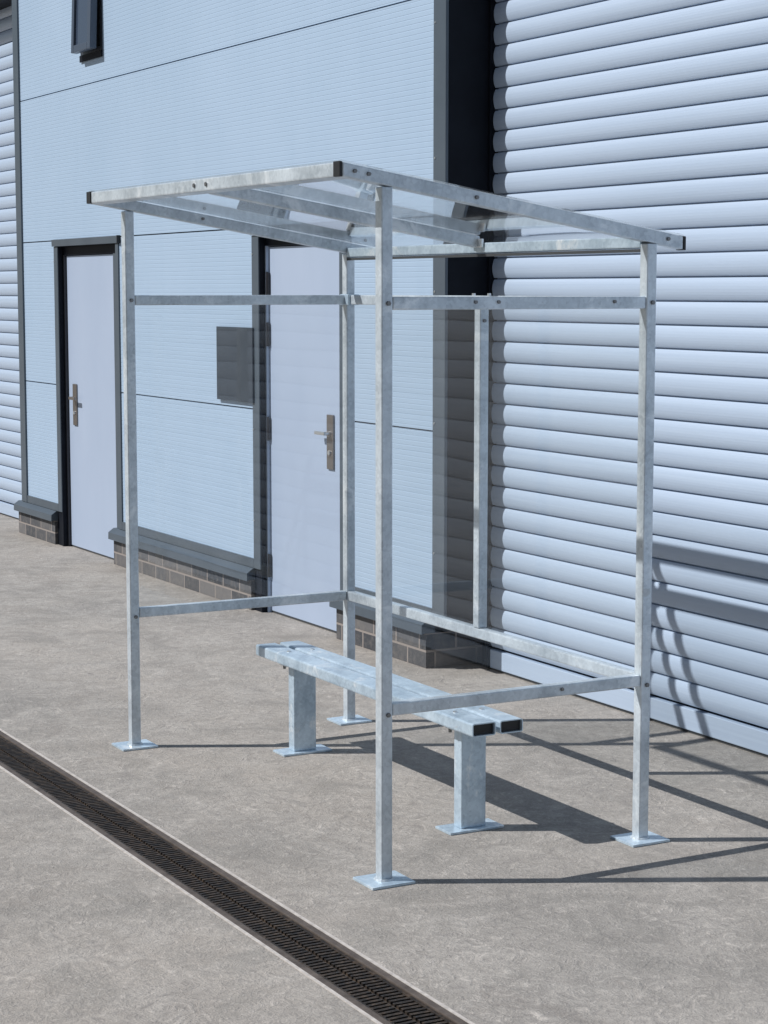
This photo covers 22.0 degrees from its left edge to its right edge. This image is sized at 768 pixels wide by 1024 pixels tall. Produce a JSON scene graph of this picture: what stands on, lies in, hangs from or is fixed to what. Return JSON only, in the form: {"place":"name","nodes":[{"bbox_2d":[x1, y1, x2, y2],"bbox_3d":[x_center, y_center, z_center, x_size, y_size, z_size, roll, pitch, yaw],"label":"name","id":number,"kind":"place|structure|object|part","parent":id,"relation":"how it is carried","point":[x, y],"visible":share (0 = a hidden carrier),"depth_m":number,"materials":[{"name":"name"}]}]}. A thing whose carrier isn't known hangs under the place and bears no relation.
{"place":"outdoors","nodes":[
{"label":"outdoors","id":0,"kind":"place"},
{"bbox_2d":[0,514,767,1023],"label":"ground","id":1,"kind":"structure","parent":0,"point":[550,902],"depth_m":6.33,"materials":[{"name":"concrete"}]},
{"bbox_2d":[0,729,474,1023],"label":"drainage channel","id":2,"kind":"object","parent":1,"relation":"in","point":[371,989],"visible":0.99,"depth_m":5.72,"materials":[{"name":"metal"}]},
{"bbox_2d":[0,0,767,756],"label":"industrial unit","id":3,"kind":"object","parent":1,"relation":"on","point":[648,112],"visible":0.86,"depth_m":9.13,"materials":[{"name":"grey paint"}]},
{"bbox_2d":[71,0,102,62],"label":"window","id":4,"kind":"structure","parent":3,"relation":"in","point":[86,24],"depth_m":12.59,"materials":[{"name":"paint"}]},
{"bbox_3d":[-1.907,-0.703,13.075,0.100,1.994,1.077,-3,7,-28],"label":"door","id":5,"kind":"part","parent":3,"relation":"part of","materials":[{"name":"paint"}]},
{"bbox_2d":[216,326,253,402],"bbox_3d":[-0.826,-0.819,10.942,0.010,0.410,0.480,-3,7,-28],"label":"notice panel","id":6,"kind":"object","parent":3,"relation":"attached to","point":[235,362],"visible":1,"depth_m":10.92,"materials":[{"name":"grey metal"}]},
{"bbox_3d":[-0.385,-0.393,10.312,0.100,1.994,0.997,-3,7,-28],"label":"door","id":7,"kind":"part","parent":3,"relation":"part of","materials":[{"name":"paint"}]},
{"bbox_2d":[86,160,685,890],"bbox_3d":[-0.083,-0.073,6.881,1.222,2.124,2.138,-3,7,-28],"label":"shelter","id":8,"kind":"object","parent":1,"relation":"on","point":[354,210],"visible":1,"depth_m":6.50,"materials":[{"name":"metal"}]},
{"bbox_2d":[256,641,522,835],"bbox_3d":[-0.021,0.780,7.034,0.214,0.394,1.620,-3,7,-28],"label":"bench","id":9,"kind":"object","parent":1,"relation":"on","point":[472,727],"visible":0.98,"depth_m":6.82,"materials":[{"name":"metal"}]}
]}

